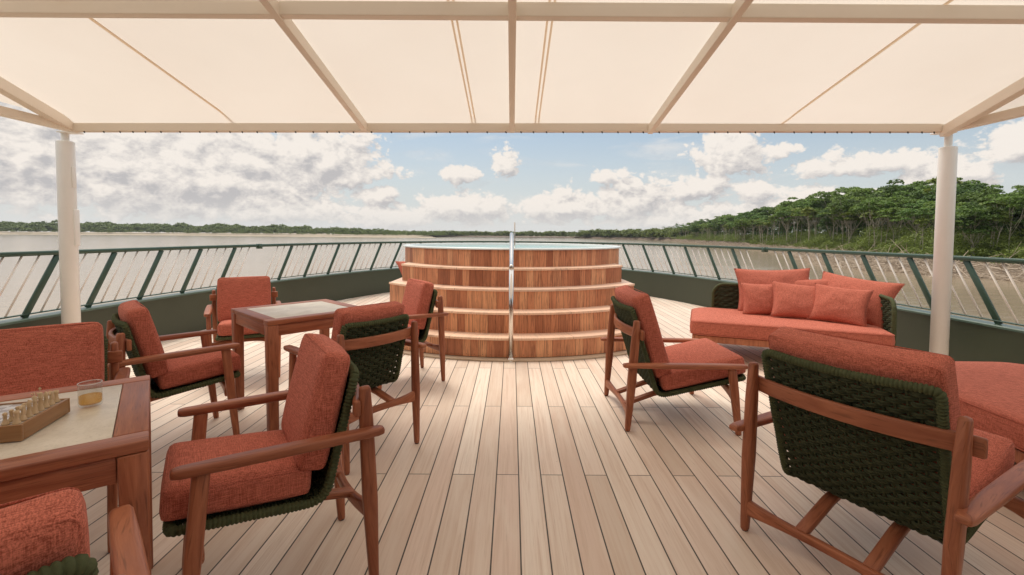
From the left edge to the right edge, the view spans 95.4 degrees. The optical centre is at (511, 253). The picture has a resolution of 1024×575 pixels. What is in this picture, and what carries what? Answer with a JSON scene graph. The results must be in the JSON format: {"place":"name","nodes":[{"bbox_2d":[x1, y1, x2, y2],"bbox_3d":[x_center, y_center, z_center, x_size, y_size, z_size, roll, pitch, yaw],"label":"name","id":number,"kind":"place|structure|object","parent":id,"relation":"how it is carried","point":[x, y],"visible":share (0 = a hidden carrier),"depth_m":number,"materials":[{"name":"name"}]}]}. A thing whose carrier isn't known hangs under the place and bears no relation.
{"place":"outdoors","nodes":[
{"label":"outdoors","id":0,"kind":"place"},
{"bbox_2d":[0,231,436,237],"bbox_3d":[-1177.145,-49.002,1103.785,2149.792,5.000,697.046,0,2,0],"label":"sand beach","id":1,"kind":"structure","parent":0,"point":[234,234],"depth_m":925.84,"materials":[{"name":"sand"}]},
{"bbox_2d":[0,219,446,235],"bbox_3d":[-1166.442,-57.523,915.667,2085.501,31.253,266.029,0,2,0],"label":"bank forest","id":2,"kind":"object","parent":1,"relation":"on","point":[98,227],"visible":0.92,"depth_m":950.92,"materials":[{"name":"plant"}]},
{"bbox_2d":[431,235,588,237],"bbox_3d":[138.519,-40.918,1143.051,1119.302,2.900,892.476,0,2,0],"label":"bank","id":3,"kind":"structure","parent":0,"point":[508,236],"depth_m":1063.76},
{"bbox_2d":[367,227,693,237],"bbox_3d":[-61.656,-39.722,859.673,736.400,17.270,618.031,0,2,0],"label":"bank forest","id":4,"kind":"object","parent":3,"relation":"on","point":[658,232],"visible":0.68,"depth_m":876.46,"materials":[{"name":"green plant"}]},
{"bbox_2d":[0,234,1023,326],"bbox_3d":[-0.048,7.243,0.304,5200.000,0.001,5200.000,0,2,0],"label":"river","id":5,"kind":"structure","parent":0,"point":[257,262],"depth_m":107.81,"materials":[{"name":"liquid"}]},
{"bbox_2d":[0,102,1023,234],"label":"sky","id":6,"kind":"structure","parent":0,"point":[539,182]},
{"bbox_2d":[82,292,1023,574],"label":"deck","id":7,"kind":"structure","parent":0,"point":[528,468],"depth_m":2.24,"materials":[{"name":"brown wood"}]},
{"bbox_2d":[0,322,130,552],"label":"armchair","id":8,"kind":"object","parent":7,"relation":"on","point":[35,358],"visible":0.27,"depth_m":1.97,"materials":[{"name":"fabric"}]},
{"bbox_2d":[55,130,83,323],"bbox_3d":[-3.895,-0.009,4.094,0.280,2.118,0.280,0,2,0],"label":"canopy post","id":9,"kind":"object","parent":7,"relation":"on","point":[68,212],"visible":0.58,"depth_m":4.05,"materials":[{"name":"metal"}]},
{"bbox_2d":[0,0,1023,136],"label":"canopy","id":10,"kind":"object","parent":9,"relation":"on","point":[945,68],"visible":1,"depth_m":3.11,"materials":[{"name":"fabric"}]},
{"bbox_2d":[0,487,150,574],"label":"armchair","id":11,"kind":"object","parent":7,"relation":"on","point":[47,533],"visible":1,"depth_m":0.69,"materials":[{"name":"fabric"}]},
{"bbox_2d":[0,375,152,574],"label":"side table","id":12,"kind":"object","parent":7,"relation":"on","point":[102,438],"visible":0.91,"depth_m":1.19,"materials":[{"name":"brown wood"}]},
{"bbox_2d":[0,398,69,442],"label":"chess board","id":13,"kind":"object","parent":12,"relation":"on","point":[27,428],"visible":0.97,"depth_m":1.25,"materials":[{"name":"brown wood"}]},
{"bbox_2d":[0,412,9,425],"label":"chess pawn","id":14,"kind":"object","parent":13,"relation":"on","point":[5,421],"visible":1,"depth_m":1.19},
{"bbox_2d":[8,409,13,421],"bbox_3d":[-1.304,0.421,1.213,0.017,0.031,0.017,0,3,-18],"label":"chess pawn","id":15,"kind":"object","parent":13,"relation":"on","point":[11,418],"visible":0.78,"depth_m":1.21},
{"bbox_2d":[12,410,20,424],"bbox_3d":[-1.275,0.421,1.198,0.017,0.033,0.017,0,3,-17],"label":"chess rook","id":16,"kind":"object","parent":13,"relation":"on","point":[16,420],"visible":1,"depth_m":1.20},
{"bbox_2d":[19,405,27,420],"bbox_3d":[-1.282,0.416,1.220,0.017,0.042,0.017,2,3,29],"label":"chess knight","id":17,"kind":"object","parent":13,"relation":"on","point":[22,408],"visible":1,"depth_m":1.22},
{"bbox_2d":[26,400,33,417],"bbox_3d":[-1.289,0.413,1.242,0.017,0.046,0.017,0,3,-17],"label":"chess bishop","id":18,"kind":"object","parent":13,"relation":"on","point":[29,414],"visible":0.99,"depth_m":1.24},
{"bbox_2d":[31,392,38,414],"bbox_3d":[-1.296,0.407,1.264,0.017,0.056,0.017,0,3,-18],"label":"chess queen","id":19,"kind":"object","parent":13,"relation":"on","point":[34,406],"visible":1,"depth_m":1.26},
{"bbox_2d":[37,387,44,410],"bbox_3d":[-1.303,0.401,1.286,0.017,0.065,0.017,0,3,-18],"label":"chess king","id":20,"kind":"object","parent":13,"relation":"on","point":[40,407],"visible":0.99,"depth_m":1.28,"materials":[{"name":"wood"}]},
{"bbox_2d":[43,391,49,407],"bbox_3d":[-1.310,0.410,1.308,0.017,0.046,0.017,0,3,-18],"label":"chess bishop","id":21,"kind":"object","parent":13,"relation":"on","point":[45,403],"visible":0.98,"depth_m":1.30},
{"bbox_2d":[48,391,54,404],"bbox_3d":[-1.316,0.411,1.330,0.017,0.042,0.017,2,3,29],"label":"chess knight","id":22,"kind":"object","parent":13,"relation":"on","point":[51,397],"visible":0.98,"depth_m":1.33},
{"bbox_2d":[53,390,59,402],"bbox_3d":[-1.324,0.414,1.352,0.017,0.033,0.017,0,3,-18],"label":"chess rook","id":23,"kind":"object","parent":13,"relation":"on","point":[56,399],"visible":0.99,"depth_m":1.35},
{"bbox_2d":[106,300,240,434],"bbox_3d":[-2.003,0.699,2.762,0.629,0.847,0.596,-2,3,-45],"label":"armchair","id":24,"kind":"object","parent":7,"relation":"on","point":[131,330],"visible":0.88,"depth_m":2.62,"materials":[{"name":"fabric"}]},
{"bbox_2d":[204,276,280,376],"bbox_3d":[-2.356,0.640,4.111,0.596,0.847,0.629,-1,3,-30],"label":"armchair","id":25,"kind":"object","parent":7,"relation":"on","point":[239,292],"visible":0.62,"depth_m":4.14,"materials":[{"name":"fabric"}]},
{"bbox_2d":[159,333,384,574],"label":"armchair","id":26,"kind":"object","parent":7,"relation":"on","point":[296,463],"visible":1,"depth_m":1.55,"materials":[{"name":"fabric"}]},
{"bbox_2d":[231,299,355,430],"bbox_3d":[-1.491,0.745,3.305,0.690,0.714,0.690,3,3,43],"label":"side table","id":27,"kind":"object","parent":7,"relation":"on","point":[271,323],"visible":0.64,"depth_m":3.04,"materials":[{"name":"brown wood"}]},
{"bbox_2d":[283,301,426,474],"bbox_3d":[-0.938,0.706,2.758,0.629,0.847,0.596,2,3,38],"label":"armchair","id":28,"kind":"object","parent":7,"relation":"on","point":[371,340],"visible":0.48,"depth_m":2.64,"materials":[{"name":"wicker"}]},
{"bbox_2d":[377,278,448,388],"bbox_3d":[-0.952,0.655,3.968,0.629,0.847,0.596,-1,3,-33],"label":"armchair","id":29,"kind":"object","parent":7,"relation":"on","point":[420,301],"visible":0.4,"depth_m":3.90,"materials":[{"name":"fabric"}]},
{"bbox_2d":[507,222,514,361],"bbox_3d":[-0.007,0.342,5.057,0.108,1.389,1.094,0,2,0],"label":"handrail","id":30,"kind":"object","parent":7,"relation":"on","point":[511,285],"visible":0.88,"depth_m":4.56,"materials":[{"name":"silver metal"}]},
{"bbox_2d":[389,243,634,361],"bbox_3d":[-0.003,0.430,6.550,3.176,1.084,4.063,0,2,0],"label":"hot tub","id":31,"kind":"object","parent":7,"relation":"on","point":[563,294],"visible":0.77,"depth_m":5.10,"materials":[{"name":"brown wood"}]},
{"bbox_2d":[0,267,1023,363],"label":"bulwark","id":32,"kind":"object","parent":7,"relation":"on","point":[972,339],"visible":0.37,"depth_m":5.53,"materials":[{"name":"green paint"}]},
{"bbox_2d":[0,244,258,318],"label":"railing","id":33,"kind":"object","parent":32,"relation":"on","point":[35,296],"visible":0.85,"depth_m":4.81,"materials":[{"name":"green paint"}]},
{"bbox_2d":[256,241,767,280],"bbox_3d":[-0.001,0.074,9.363,7.625,0.591,4.868,0,2,0],"label":"railing","id":34,"kind":"object","parent":32,"relation":"on","point":[338,244],"visible":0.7,"depth_m":8.65,"materials":[{"name":"green paint"}]},
{"bbox_2d":[765,248,1023,325],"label":"railing","id":35,"kind":"object","parent":32,"relation":"on","point":[987,301],"visible":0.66,"depth_m":4.67,"materials":[{"name":"green paint"}]},
{"bbox_2d":[600,285,747,435],"bbox_3d":[1.105,0.685,3.276,0.824,0.873,0.784,0,2,0],"label":"lounge chair","id":36,"kind":"object","parent":7,"relation":"on","point":[688,365],"visible":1,"depth_m":3.00,"materials":[{"name":"fabric"}]},
{"bbox_2d":[690,283,896,347],"bbox_3d":[2.754,0.718,4.791,1.714,0.699,1.042,1,3,22],"label":"daybed","id":37,"kind":"object","parent":7,"relation":"on","point":[719,321],"visible":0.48,"depth_m":4.48,"materials":[{"name":"red fabric"}]},
{"bbox_2d":[739,282,772,314],"bbox_3d":[2.690,0.487,4.950,0.475,0.375,0.153,0,-24,16],"label":"throw pillow","id":38,"kind":"object","parent":37,"relation":"on","point":[757,299],"visible":0.57,"depth_m":4.92,"materials":[{"name":"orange fabric"}]},
{"bbox_2d":[734,268,809,310],"bbox_3d":[2.880,0.410,5.132,0.765,0.526,0.207,-1,-20,17],"label":"throw pillow","id":39,"kind":"object","parent":37,"relation":"on","point":[792,276],"visible":0.38,"depth_m":5.13,"materials":[{"name":"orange fabric"}]},
{"bbox_2d":[771,280,814,318],"bbox_3d":[2.931,0.489,4.762,0.505,0.415,0.164,6,-28,21],"label":"throw pillow","id":40,"kind":"object","parent":37,"relation":"on","point":[793,300],"visible":0.77,"depth_m":4.72,"materials":[{"name":"red fabric"}]},
{"bbox_2d":[794,279,827,285],"bbox_3d":[3.219,0.464,4.953,0.625,0.426,0.185,-4,-20,24],"label":"throw pillow","id":41,"kind":"object","parent":37,"relation":"on","point":[812,282],"visible":0.15,"depth_m":4.96,"materials":[{"name":"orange fabric"}]},
{"bbox_2d":[807,283,873,326],"bbox_3d":[3.188,0.502,4.532,0.485,0.405,0.166,7,-23,44],"label":"throw pillow","id":42,"kind":"object","parent":37,"relation":"on","point":[841,305],"visible":0.98,"depth_m":4.47,"materials":[{"name":"red fabric"}]},
{"bbox_2d":[822,271,904,328],"bbox_3d":[3.428,0.457,4.704,0.204,0.505,0.745,33,-8,-27],"label":"throw pillow","id":43,"kind":"object","parent":37,"relation":"on","point":[874,312],"visible":0.41,"depth_m":4.49,"materials":[{"name":"red fabric"}]},
{"bbox_2d":[729,326,1023,574],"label":"lounge chair","id":44,"kind":"object","parent":7,"relation":"on","point":[896,437],"visible":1,"depth_m":1.65,"materials":[{"name":"green wicker"}]},
{"bbox_2d":[929,131,957,355],"bbox_3d":[3.790,0.020,4.093,0.280,2.163,0.280,0,2,0],"label":"canopy post","id":45,"kind":"object","parent":7,"relation":"on","point":[943,245],"visible":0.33,"depth_m":4.05,"materials":[{"name":"metal"}]},
{"bbox_2d":[955,361,1023,462],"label":"daybed","id":46,"kind":"object","parent":7,"relation":"on","point":[991,397],"visible":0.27,"depth_m":2.44,"materials":[{"name":"red fabric"}]},
{"bbox_2d":[573,236,1023,280],"bbox_3d":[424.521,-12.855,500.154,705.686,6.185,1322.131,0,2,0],"label":"river bank","id":47,"kind":"structure","parent":0,"point":[713,242],"depth_m":168.72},
{"bbox_2d":[707,221,721,236],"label":"broadleaf tree","id":48,"kind":"object","parent":47,"relation":"on","point":[712,225],"visible":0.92,"depth_m":380.90,"materials":[{"name":"green plant"}]},
{"bbox_2d":[733,217,750,240],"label":"broadleaf tree","id":49,"kind":"object","parent":47,"relation":"on","point":[739,227],"visible":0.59,"depth_m":306.87,"materials":[{"name":"green plant"}]},
{"bbox_2d":[737,218,754,234],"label":"umbrella tree","id":50,"kind":"object","parent":47,"relation":"on","point":[743,221],"visible":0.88,"depth_m":299.06,"materials":[{"name":"green plant"}]},
{"bbox_2d":[738,211,761,234],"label":"broadleaf tree","id":51,"kind":"object","parent":47,"relation":"on","point":[747,217],"visible":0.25,"depth_m":329.41,"materials":[{"name":"green plant"}]},
{"bbox_2d":[749,215,767,230],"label":"umbrella tree","id":52,"kind":"object","parent":47,"relation":"on","point":[759,216],"visible":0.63,"depth_m":288.97,"materials":[{"name":"green plant"}]},
{"bbox_2d":[752,206,772,231],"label":"broadleaf tree","id":53,"kind":"object","parent":47,"relation":"on","point":[757,210],"visible":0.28,"depth_m":315.65,"materials":[{"name":"green plant"}]},
{"bbox_2d":[754,218,772,243],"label":"umbrella tree","id":54,"kind":"object","parent":47,"relation":"on","point":[761,220],"visible":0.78,"depth_m":266.31,"materials":[{"name":"green plant"}]},
{"bbox_2d":[756,207,774,227],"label":"umbrella tree","id":55,"kind":"object","parent":47,"relation":"on","point":[764,209],"visible":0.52,"depth_m":308.74,"materials":[{"name":"green plant"}]},
{"bbox_2d":[768,206,794,234],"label":"broadleaf tree","id":56,"kind":"object","parent":47,"relation":"on","point":[772,211],"visible":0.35,"depth_m":276.11,"materials":[{"name":"green plant"}]},
{"bbox_2d":[773,208,794,241],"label":"umbrella tree","id":57,"kind":"object","parent":47,"relation":"on","point":[781,212],"visible":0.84,"depth_m":235.40,"materials":[{"name":"green plant"}]},
{"bbox_2d":[770,206,798,232],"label":"umbrella tree","id":58,"kind":"object","parent":47,"relation":"on","point":[779,208],"visible":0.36,"depth_m":246.48,"materials":[{"name":"green plant"}]},
{"bbox_2d":[779,197,807,242],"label":"umbrella tree","id":59,"kind":"object","parent":47,"relation":"on","point":[789,204],"visible":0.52,"depth_m":264.04,"materials":[{"name":"green plant"}]},
{"bbox_2d":[790,207,802,241],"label":"young tree","id":60,"kind":"object","parent":47,"relation":"on","point":[794,209],"visible":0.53,"depth_m":228.61,"materials":[{"name":"green plant"}]},
{"bbox_2d":[800,206,814,240],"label":"young tree","id":61,"kind":"object","parent":47,"relation":"on","point":[806,211],"visible":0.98,"depth_m":210.67,"materials":[{"name":"green plant"}]},
{"bbox_2d":[792,207,823,233],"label":"umbrella tree","id":62,"kind":"object","parent":47,"relation":"on","point":[798,211],"visible":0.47,"depth_m":221.45,"materials":[{"name":"green plant"}]},
{"bbox_2d":[793,196,822,228],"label":"broadleaf tree","id":63,"kind":"object","parent":47,"relation":"on","point":[807,216],"visible":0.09,"depth_m":266.33,"materials":[{"name":"green plant"}]},
{"bbox_2d":[795,197,828,233],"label":"umbrella tree","id":64,"kind":"object","parent":47,"relation":"on","point":[815,204],"visible":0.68,"depth_m":225.32,"materials":[{"name":"green plant"}]},
{"bbox_2d":[808,210,820,238],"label":"young tree","id":65,"kind":"object","parent":47,"relation":"on","point":[814,214],"visible":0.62,"depth_m":216.79,"materials":[{"name":"green plant"}]},
{"bbox_2d":[613,215,1023,242],"bbox_3d":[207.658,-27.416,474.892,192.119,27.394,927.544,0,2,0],"label":"background forest","id":66,"kind":"object","parent":47,"relation":"on","point":[791,228],"visible":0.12,"depth_m":263.69,"materials":[{"name":"green plant"}]},
{"bbox_2d":[808,193,841,222],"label":"umbrella tree","id":67,"kind":"object","parent":47,"relation":"on","point":[814,195],"visible":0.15,"depth_m":245.13,"materials":[{"name":"green plant"}]},
{"bbox_2d":[815,208,848,237],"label":"broadleaf tree","id":68,"kind":"object","parent":47,"relation":"on","point":[826,220],"visible":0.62,"depth_m":194.34,"materials":[{"name":"green plant"}]},
{"bbox_2d":[821,203,852,239],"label":"umbrella tree","id":69,"kind":"object","parent":47,"relation":"on","point":[832,212],"visible":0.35,"depth_m":184.05,"materials":[{"name":"green plant"}]},
{"bbox_2d":[810,186,869,227],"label":"umbrella tree","id":70,"kind":"object","parent":47,"relation":"on","point":[836,192],"visible":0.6,"depth_m":217.94,"materials":[{"name":"green plant"}]},
{"bbox_2d":[669,234,1023,281],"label":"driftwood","id":71,"kind":"object","parent":47,"relation":"on","point":[851,259],"visible":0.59,"depth_m":102.77,"materials":[{"name":"wood"}]},
{"bbox_2d":[671,220,1023,264],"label":"undergrowth","id":72,"kind":"object","parent":47,"relation":"on","point":[962,246],"visible":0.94,"depth_m":137.47,"materials":[{"name":"green plant"}]},
{"bbox_2d":[839,212,857,242],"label":"young tree","id":73,"kind":"object","parent":47,"relation":"on","point":[847,218],"visible":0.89,"depth_m":173.46,"materials":[{"name":"green plant"}]},
{"bbox_2d":[832,194,865,240],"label":"umbrella tree","id":74,"kind":"object","parent":47,"relation":"on","point":[858,198],"visible":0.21,"depth_m":195.34,"materials":[{"name":"green plant"}]},
{"bbox_2d":[826,192,878,241],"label":"broadleaf tree","id":75,"kind":"object","parent":47,"relation":"on","point":[841,208],"visible":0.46,"depth_m":177.75,"materials":[{"name":"green plant"}]},
{"bbox_2d":[848,203,878,236],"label":"umbrella tree","id":76,"kind":"object","parent":47,"relation":"on","point":[856,212],"visible":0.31,"depth_m":168.39,"materials":[{"name":"green plant"}]},
{"bbox_2d":[847,188,882,234],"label":"umbrella tree","id":77,"kind":"object","parent":47,"relation":"on","point":[859,190],"visible":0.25,"depth_m":202.66,"materials":[{"name":"green plant"}]},
{"bbox_2d":[859,211,876,245],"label":"young tree","id":78,"kind":"object","parent":47,"relation":"on","point":[871,215],"visible":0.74,"depth_m":152.22,"materials":[{"name":"green plant"}]},
{"bbox_2d":[852,197,896,247],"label":"umbrella tree","id":79,"kind":"object","parent":47,"relation":"on","point":[888,204],"visible":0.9,"depth_m":143.47,"materials":[{"name":"green plant"}]},
{"bbox_2d":[859,196,900,246],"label":"umbrella tree","id":80,"kind":"object","parent":47,"relation":"on","point":[881,198],"visible":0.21,"depth_m":160.07,"materials":[{"name":"green plant"}]},
{"bbox_2d":[873,204,897,242],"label":"umbrella tree","id":81,"kind":"object","parent":47,"relation":"on","point":[889,218],"visible":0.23,"depth_m":146.87,"materials":[{"name":"green plant"}]},
{"bbox_2d":[875,207,908,243],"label":"umbrella tree","id":82,"kind":"object","parent":47,"relation":"on","point":[886,213],"visible":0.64,"depth_m":137.76,"materials":[{"name":"green plant"}]},
{"bbox_2d":[868,179,923,227],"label":"broadleaf tree","id":83,"kind":"object","parent":47,"relation":"on","point":[889,189],"visible":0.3,"depth_m":175.21,"materials":[{"name":"green plant"}]},
{"bbox_2d":[876,196,927,236],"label":"umbrella tree","id":84,"kind":"object","parent":47,"relation":"on","point":[897,199],"visible":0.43,"depth_m":152.97,"materials":[{"name":"green plant"}]},
{"bbox_2d":[890,209,934,245],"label":"umbrella tree","id":85,"kind":"object","parent":47,"relation":"on","point":[909,221],"visible":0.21,"depth_m":126.87,"materials":[{"name":"green plant"}]},
{"bbox_2d":[893,185,933,199],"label":"umbrella tree","id":86,"kind":"object","parent":47,"relation":"on","point":[913,196],"visible":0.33,"depth_m":164.95,"materials":[{"name":"green plant"}]},
{"bbox_2d":[895,207,934,248],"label":"umbrella tree","id":87,"kind":"object","parent":47,"relation":"on","point":[911,211],"visible":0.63,"depth_m":118.19,"materials":[{"name":"green plant"}]},
{"bbox_2d":[897,191,932,230],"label":"broadleaf tree","id":88,"kind":"object","parent":47,"relation":"on","point":[914,193],"visible":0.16,"depth_m":162.09,"materials":[{"name":"green plant"}]},
{"bbox_2d":[904,199,934,237],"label":"umbrella tree","id":89,"kind":"object","parent":47,"relation":"on","point":[919,203],"visible":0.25,"depth_m":132.97,"materials":[{"name":"green plant"}]},
{"bbox_2d":[903,181,936,226],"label":"umbrella tree","id":90,"kind":"object","parent":47,"relation":"on","point":[922,183],"visible":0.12,"depth_m":200.89,"materials":[{"name":"green plant"}]},
{"bbox_2d":[912,218,929,249],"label":"young tree","id":91,"kind":"object","parent":47,"relation":"on","point":[921,221],"visible":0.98,"depth_m":114.79,"materials":[{"name":"green plant"}]},
{"bbox_2d":[923,177,962,194],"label":"young tree","id":92,"kind":"object","parent":47,"relation":"on","point":[933,180],"visible":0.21,"depth_m":153.99,"materials":[{"name":"green plant"}]},
{"bbox_2d":[921,201,971,217],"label":"umbrella tree","id":93,"kind":"object","parent":47,"relation":"on","point":[931,207],"visible":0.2,"depth_m":120.67,"materials":[{"name":"green plant"}]},
{"bbox_2d":[915,186,979,231],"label":"broadleaf tree","id":94,"kind":"object","parent":47,"relation":"on","point":[959,190],"visible":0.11,"depth_m":137.15,"materials":[{"name":"green plant"}]},
{"bbox_2d":[931,212,968,235],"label":"umbrella tree","id":95,"kind":"object","parent":47,"relation":"on","point":[961,213],"visible":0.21,"depth_m":99.30,"materials":[{"name":"green plant"}]},
{"bbox_2d":[955,206,983,239],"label":"umbrella tree","id":96,"kind":"object","parent":47,"relation":"on","point":[966,210],"visible":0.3,"depth_m":104.23,"materials":[{"name":"green plant"}]},
{"bbox_2d":[956,181,990,193],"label":"broadleaf tree","id":97,"kind":"object","parent":47,"relation":"on","point":[976,186],"visible":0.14,"depth_m":170.62,"materials":[{"name":"green plant"}]},
{"bbox_2d":[955,201,991,239],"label":"broadleaf tree","id":98,"kind":"object","parent":47,"relation":"on","point":[972,203],"visible":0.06,"depth_m":111.15,"materials":[{"name":"green plant"}]},
{"bbox_2d":[956,187,999,233],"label":"broadleaf tree","id":99,"kind":"object","parent":47,"relation":"on","point":[962,197],"visible":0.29,"depth_m":120.79,"materials":[{"name":"green plant"}]},
{"bbox_2d":[954,204,1006,253],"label":"broadleaf tree","id":100,"kind":"object","parent":47,"relation":"on","point":[983,215],"visible":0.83,"depth_m":96.79,"materials":[{"name":"green plant"}]},
{"bbox_2d":[970,182,1005,192],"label":"umbrella tree","id":101,"kind":"object","parent":47,"relation":"on","point":[998,186],"visible":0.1,"depth_m":178.31,"materials":[{"name":"green plant"}]},
{"bbox_2d":[978,200,1008,255],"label":"tree","id":102,"kind":"object","parent":47,"relation":"on","point":[1001,204],"visible":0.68,"depth_m":97.44,"materials":[{"name":"green plant"}]},
{"bbox_2d":[984,209,1010,247],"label":"young tree","id":103,"kind":"object","parent":47,"relation":"on","point":[1002,212],"visible":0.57,"depth_m":96.48,"materials":[{"name":"green plant"}]},
{"bbox_2d":[987,214,1012,253],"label":"young tree","id":104,"kind":"object","parent":47,"relation":"on","point":[1004,220],"visible":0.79,"depth_m":95.43,"materials":[{"name":"green plant"}]},
{"bbox_2d":[981,192,1023,245],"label":"umbrella tree","id":105,"kind":"object","parent":47,"relation":"on","point":[1016,198],"visible":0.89,"depth_m":94.86,"materials":[{"name":"green plant"}]},
{"bbox_2d":[993,191,1023,239],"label":"broadleaf tree","id":106,"kind":"object","parent":47,"relation":"on","point":[1012,218],"visible":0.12,"depth_m":106.41,"materials":[{"name":"green plant"}]},
{"bbox_2d":[996,191,1023,234],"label":"broadleaf tree","id":107,"kind":"object","parent":47,"relation":"on","point":[1017,213],"visible":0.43,"depth_m":100.48,"materials":[{"name":"green plant"}]},
{"bbox_2d":[998,188,1023,234],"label":"broadleaf tree","id":108,"kind":"object","parent":47,"relation":"on","point":[1022,189],"visible":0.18,"depth_m":103.11,"materials":[{"name":"green plant"}]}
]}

